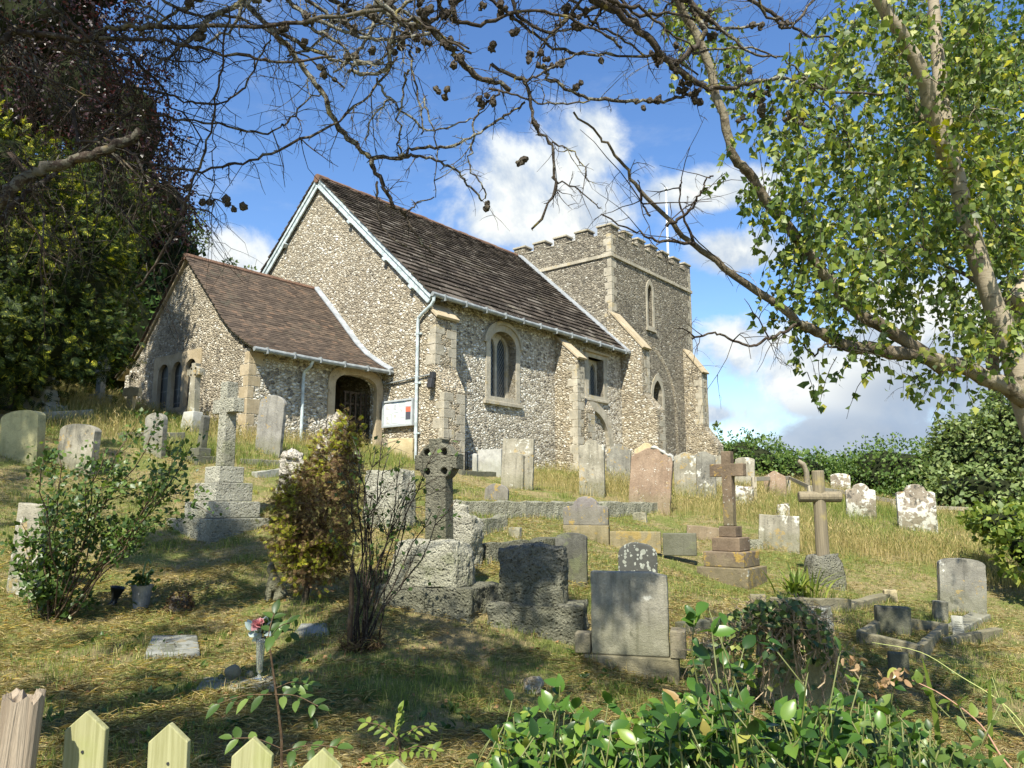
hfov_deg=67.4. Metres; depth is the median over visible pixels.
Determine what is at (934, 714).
grass leaf
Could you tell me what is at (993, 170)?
birch tree
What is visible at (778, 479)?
headstone
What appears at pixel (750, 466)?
headstone
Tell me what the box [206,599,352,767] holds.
seedling
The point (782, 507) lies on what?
stone fragment
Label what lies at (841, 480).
headstone
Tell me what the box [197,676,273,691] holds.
flat slab
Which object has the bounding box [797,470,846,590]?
log cross
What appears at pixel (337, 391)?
inner door
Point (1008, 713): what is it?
grass stalk
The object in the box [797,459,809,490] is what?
curved post
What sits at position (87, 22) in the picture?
copper beech
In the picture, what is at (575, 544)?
headstone
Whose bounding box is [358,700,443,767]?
seedling
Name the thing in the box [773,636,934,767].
camellia bush
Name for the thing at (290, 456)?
rough headstone
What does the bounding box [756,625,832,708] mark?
headstone
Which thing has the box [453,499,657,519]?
grave kerb
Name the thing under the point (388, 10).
old conifer
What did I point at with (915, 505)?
headstone
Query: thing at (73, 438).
headstone
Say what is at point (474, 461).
stone stub
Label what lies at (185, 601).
withered plant clump
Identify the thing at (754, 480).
rail fence
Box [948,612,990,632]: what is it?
grave kerb
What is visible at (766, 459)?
hedge
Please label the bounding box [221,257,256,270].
sapling
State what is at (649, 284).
window
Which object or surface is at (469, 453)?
iron grille
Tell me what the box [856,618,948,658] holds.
kerbed grave
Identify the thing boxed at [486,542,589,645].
granite block grave
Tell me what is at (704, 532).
fallen stone
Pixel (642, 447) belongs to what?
headstone
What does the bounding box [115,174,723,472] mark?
church
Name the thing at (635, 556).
headstone
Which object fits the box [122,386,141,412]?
grave cross
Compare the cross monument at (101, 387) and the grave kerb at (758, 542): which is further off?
the cross monument at (101, 387)
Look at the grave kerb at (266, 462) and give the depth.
15.84 m
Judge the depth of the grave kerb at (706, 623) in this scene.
8.34 m
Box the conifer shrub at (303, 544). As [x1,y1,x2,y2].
[253,405,373,605]
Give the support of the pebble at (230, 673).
on the flat slab at (207, 681)
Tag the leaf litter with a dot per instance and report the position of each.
(310, 670)
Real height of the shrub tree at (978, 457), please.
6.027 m
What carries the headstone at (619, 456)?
on the ground at (478, 654)
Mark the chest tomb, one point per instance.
(406, 445)
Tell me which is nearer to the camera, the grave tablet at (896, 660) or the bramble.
the bramble
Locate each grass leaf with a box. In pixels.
[922,658,940,747]
[987,676,992,767]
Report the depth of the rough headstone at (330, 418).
16.07 m
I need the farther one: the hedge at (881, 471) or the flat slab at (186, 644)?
the hedge at (881, 471)
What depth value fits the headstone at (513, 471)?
18.72 m
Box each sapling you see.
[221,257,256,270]
[712,420,723,442]
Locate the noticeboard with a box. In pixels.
[381,398,414,427]
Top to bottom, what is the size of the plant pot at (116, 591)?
0.224 m
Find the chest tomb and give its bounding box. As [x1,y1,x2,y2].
[387,438,414,460]
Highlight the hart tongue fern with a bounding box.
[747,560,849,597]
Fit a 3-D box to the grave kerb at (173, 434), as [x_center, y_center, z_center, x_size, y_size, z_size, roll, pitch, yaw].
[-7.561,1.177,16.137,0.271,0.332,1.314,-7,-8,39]
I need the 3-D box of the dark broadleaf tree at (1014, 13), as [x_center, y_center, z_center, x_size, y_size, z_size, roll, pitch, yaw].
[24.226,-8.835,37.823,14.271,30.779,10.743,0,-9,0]
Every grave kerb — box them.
[42,409,93,420]
[118,432,184,440]
[240,459,279,466]
[252,468,278,477]
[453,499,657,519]
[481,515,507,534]
[482,537,554,564]
[675,617,742,635]
[750,539,762,548]
[770,597,850,612]
[851,593,889,610]
[942,627,1002,646]
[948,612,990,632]
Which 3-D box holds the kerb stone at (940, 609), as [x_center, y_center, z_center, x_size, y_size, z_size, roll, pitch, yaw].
[6.027,3.326,10.808,0.175,0.535,0.160,2,-8,10]
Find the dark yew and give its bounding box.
[61,216,206,397]
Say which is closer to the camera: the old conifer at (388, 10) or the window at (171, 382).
the old conifer at (388, 10)
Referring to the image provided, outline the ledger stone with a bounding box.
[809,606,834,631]
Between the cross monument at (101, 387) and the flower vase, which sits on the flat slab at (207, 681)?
the flower vase
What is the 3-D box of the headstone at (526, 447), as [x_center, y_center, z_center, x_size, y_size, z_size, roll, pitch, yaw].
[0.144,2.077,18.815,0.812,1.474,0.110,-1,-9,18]
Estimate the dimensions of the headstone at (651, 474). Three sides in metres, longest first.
1.706 x 0.990 x 0.195 m
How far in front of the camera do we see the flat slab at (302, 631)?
7.18 m
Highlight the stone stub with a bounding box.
[472,453,477,470]
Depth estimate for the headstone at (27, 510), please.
8.46 m
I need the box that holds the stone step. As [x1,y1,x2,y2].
[457,470,495,476]
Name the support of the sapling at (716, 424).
on the ground at (478, 654)
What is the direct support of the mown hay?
on the ground at (478, 654)
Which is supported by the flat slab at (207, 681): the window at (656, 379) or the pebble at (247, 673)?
the pebble at (247, 673)
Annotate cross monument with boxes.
[87,357,112,404]
[166,381,274,543]
[180,363,204,431]
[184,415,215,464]
[375,438,498,623]
[697,451,766,588]
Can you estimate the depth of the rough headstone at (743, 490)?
18.61 m
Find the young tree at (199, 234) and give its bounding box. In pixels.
[186,210,213,251]
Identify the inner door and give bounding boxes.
[335,384,339,412]
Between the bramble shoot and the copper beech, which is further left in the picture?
the copper beech
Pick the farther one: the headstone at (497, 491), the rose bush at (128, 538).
the headstone at (497, 491)
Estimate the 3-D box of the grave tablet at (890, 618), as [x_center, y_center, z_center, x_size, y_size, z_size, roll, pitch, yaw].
[4.660,3.018,9.395,0.398,0.585,0.140,1,-9,8]
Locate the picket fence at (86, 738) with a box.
[62,710,406,767]
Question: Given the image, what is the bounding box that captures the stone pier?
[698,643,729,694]
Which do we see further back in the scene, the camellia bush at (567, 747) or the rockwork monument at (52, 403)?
the rockwork monument at (52, 403)
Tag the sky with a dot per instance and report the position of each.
(767, 399)
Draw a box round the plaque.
[951,615,964,634]
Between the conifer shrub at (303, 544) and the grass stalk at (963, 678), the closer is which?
the grass stalk at (963, 678)
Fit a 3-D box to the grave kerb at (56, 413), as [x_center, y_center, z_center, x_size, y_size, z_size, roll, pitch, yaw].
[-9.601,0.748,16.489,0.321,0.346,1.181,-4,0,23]
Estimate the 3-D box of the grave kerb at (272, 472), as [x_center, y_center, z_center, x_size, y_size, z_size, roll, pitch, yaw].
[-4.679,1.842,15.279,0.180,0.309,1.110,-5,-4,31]
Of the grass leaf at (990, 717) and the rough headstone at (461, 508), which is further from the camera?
the rough headstone at (461, 508)
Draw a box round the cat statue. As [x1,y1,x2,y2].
[264,561,291,601]
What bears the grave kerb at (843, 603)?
on the ground at (478, 654)
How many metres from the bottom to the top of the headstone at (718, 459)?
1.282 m
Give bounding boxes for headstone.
[0,410,45,466]
[6,503,52,600]
[56,424,101,477]
[143,413,167,458]
[255,395,286,458]
[276,448,303,492]
[312,412,348,470]
[362,469,415,530]
[453,502,468,512]
[453,512,483,566]
[478,449,501,477]
[484,483,508,500]
[501,453,524,489]
[502,438,534,489]
[555,532,587,587]
[563,496,696,555]
[575,570,686,684]
[579,440,604,497]
[606,444,630,482]
[618,542,657,572]
[629,445,673,514]
[634,443,651,452]
[674,452,696,497]
[693,451,716,499]
[715,456,721,487]
[735,457,754,483]
[735,485,753,504]
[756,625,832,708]
[758,514,799,553]
[764,471,786,497]
[830,473,850,489]
[845,483,876,519]
[895,484,937,533]
[936,558,986,613]
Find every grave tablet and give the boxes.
[874,605,911,636]
[887,651,910,680]
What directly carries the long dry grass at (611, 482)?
on the ground at (478, 654)
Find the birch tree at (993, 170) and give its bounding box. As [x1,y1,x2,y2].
[568,0,1023,439]
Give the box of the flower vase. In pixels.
[245,612,299,680]
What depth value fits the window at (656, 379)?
33.00 m
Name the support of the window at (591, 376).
in the church
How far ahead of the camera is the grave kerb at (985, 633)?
9.74 m
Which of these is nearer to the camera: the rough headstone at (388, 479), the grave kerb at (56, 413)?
the rough headstone at (388, 479)
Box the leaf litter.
[3,579,1022,767]
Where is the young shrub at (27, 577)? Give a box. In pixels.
[0,492,100,622]
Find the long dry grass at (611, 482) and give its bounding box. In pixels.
[29,380,1023,592]
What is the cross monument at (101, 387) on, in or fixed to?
on the ground at (478, 654)
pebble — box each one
[224,664,240,679]
[245,670,253,677]
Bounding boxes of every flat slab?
[144,635,199,658]
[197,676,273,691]
[295,623,329,636]
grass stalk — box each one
[872,642,1023,726]
[992,678,1023,734]
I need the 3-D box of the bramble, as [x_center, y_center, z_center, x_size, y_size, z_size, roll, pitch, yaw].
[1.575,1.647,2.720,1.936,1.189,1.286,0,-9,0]
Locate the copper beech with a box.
[0,0,209,255]
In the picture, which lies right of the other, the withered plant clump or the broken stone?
the broken stone
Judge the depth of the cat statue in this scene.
8.30 m
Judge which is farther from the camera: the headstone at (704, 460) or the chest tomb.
the chest tomb
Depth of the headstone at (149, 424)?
15.02 m
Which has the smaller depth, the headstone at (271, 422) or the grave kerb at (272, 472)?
the grave kerb at (272, 472)
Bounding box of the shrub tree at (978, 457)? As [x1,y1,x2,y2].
[905,385,1023,513]
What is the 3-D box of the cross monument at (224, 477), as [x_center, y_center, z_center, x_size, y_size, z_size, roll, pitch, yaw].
[-4.442,1.271,11.885,1.269,2.624,1.102,-7,-11,38]
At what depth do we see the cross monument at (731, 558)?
11.99 m
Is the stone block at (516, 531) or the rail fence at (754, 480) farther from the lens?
the rail fence at (754, 480)
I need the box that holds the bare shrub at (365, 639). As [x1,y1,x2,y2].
[312,425,468,655]
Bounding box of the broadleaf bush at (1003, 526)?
[955,491,1023,586]
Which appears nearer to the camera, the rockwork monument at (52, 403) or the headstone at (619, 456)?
the rockwork monument at (52, 403)
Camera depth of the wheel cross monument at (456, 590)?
8.02 m
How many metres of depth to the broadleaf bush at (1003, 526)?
12.56 m
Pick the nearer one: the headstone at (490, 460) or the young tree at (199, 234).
the headstone at (490, 460)
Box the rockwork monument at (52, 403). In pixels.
[16,375,67,411]
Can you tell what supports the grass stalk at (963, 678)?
on the ground at (478, 654)
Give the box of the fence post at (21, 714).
[0,688,45,767]
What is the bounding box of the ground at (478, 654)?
[0,396,1023,767]
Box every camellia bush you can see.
[467,673,749,767]
[638,601,819,767]
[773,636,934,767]
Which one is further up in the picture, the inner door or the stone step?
the inner door
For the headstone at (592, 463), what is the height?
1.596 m
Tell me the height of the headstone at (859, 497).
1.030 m
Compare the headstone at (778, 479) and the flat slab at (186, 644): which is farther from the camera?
the headstone at (778, 479)
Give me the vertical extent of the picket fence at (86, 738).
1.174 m
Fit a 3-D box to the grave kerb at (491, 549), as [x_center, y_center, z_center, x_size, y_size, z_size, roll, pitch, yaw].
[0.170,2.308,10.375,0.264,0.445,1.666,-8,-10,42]
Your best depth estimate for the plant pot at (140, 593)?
8.18 m
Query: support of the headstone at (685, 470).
on the ground at (478, 654)
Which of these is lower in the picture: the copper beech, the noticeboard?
the noticeboard
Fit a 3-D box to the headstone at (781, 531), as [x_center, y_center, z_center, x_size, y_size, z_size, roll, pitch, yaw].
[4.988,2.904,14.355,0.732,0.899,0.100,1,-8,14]
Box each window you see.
[151,347,202,415]
[483,321,523,408]
[583,348,609,403]
[646,279,656,332]
[651,373,665,432]
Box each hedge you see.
[718,427,856,486]
[823,432,941,498]
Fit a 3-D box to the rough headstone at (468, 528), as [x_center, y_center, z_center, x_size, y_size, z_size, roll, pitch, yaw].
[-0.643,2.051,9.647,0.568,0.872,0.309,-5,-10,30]
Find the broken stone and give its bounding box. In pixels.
[523,676,543,694]
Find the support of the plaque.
on the ground at (478, 654)
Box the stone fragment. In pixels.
[776,503,789,515]
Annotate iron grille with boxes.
[465,452,474,470]
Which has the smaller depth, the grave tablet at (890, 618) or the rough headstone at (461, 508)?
the grave tablet at (890, 618)
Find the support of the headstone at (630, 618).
on the ground at (478, 654)
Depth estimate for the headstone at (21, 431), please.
13.23 m
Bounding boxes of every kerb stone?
[750,594,765,602]
[932,600,948,622]
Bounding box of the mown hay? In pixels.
[0,407,1023,767]
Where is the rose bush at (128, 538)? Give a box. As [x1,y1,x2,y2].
[20,402,228,621]
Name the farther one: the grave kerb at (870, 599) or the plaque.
the grave kerb at (870, 599)
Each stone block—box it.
[508,527,521,537]
[633,512,647,522]
[883,589,897,601]
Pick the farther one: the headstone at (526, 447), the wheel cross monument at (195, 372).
the headstone at (526, 447)
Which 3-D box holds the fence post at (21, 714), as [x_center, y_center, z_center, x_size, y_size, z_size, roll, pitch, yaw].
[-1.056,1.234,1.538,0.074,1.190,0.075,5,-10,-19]
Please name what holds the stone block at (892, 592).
on the ground at (478, 654)
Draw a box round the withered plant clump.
[164,590,195,614]
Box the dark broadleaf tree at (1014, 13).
[839,0,1023,415]
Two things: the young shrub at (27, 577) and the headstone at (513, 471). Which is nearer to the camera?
the young shrub at (27, 577)
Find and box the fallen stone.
[686,525,718,540]
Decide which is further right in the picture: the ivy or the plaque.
the plaque
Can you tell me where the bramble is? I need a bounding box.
[845,690,1023,767]
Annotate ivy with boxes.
[672,589,868,714]
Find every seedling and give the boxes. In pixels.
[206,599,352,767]
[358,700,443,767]
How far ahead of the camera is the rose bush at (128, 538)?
7.79 m
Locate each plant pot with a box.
[107,585,125,605]
[125,559,162,608]
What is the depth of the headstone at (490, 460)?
21.31 m
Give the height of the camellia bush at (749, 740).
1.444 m
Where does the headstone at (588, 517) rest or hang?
on the ground at (478, 654)
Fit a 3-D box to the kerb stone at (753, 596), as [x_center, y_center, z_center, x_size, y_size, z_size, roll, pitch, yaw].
[3.108,2.882,9.681,0.194,0.453,0.100,-2,-9,12]
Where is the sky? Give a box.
[35,0,1023,462]
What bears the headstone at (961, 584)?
on the ground at (478, 654)
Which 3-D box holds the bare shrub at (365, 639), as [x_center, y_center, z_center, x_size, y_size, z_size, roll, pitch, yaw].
[-1.025,1.398,6.622,1.360,2.077,1.142,0,-9,0]
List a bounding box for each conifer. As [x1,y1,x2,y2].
[0,0,884,357]
[0,87,178,412]
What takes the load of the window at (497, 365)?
in the church
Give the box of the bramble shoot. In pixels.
[911,669,1011,767]
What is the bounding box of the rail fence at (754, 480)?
[751,476,968,510]
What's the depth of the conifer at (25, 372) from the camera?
16.44 m

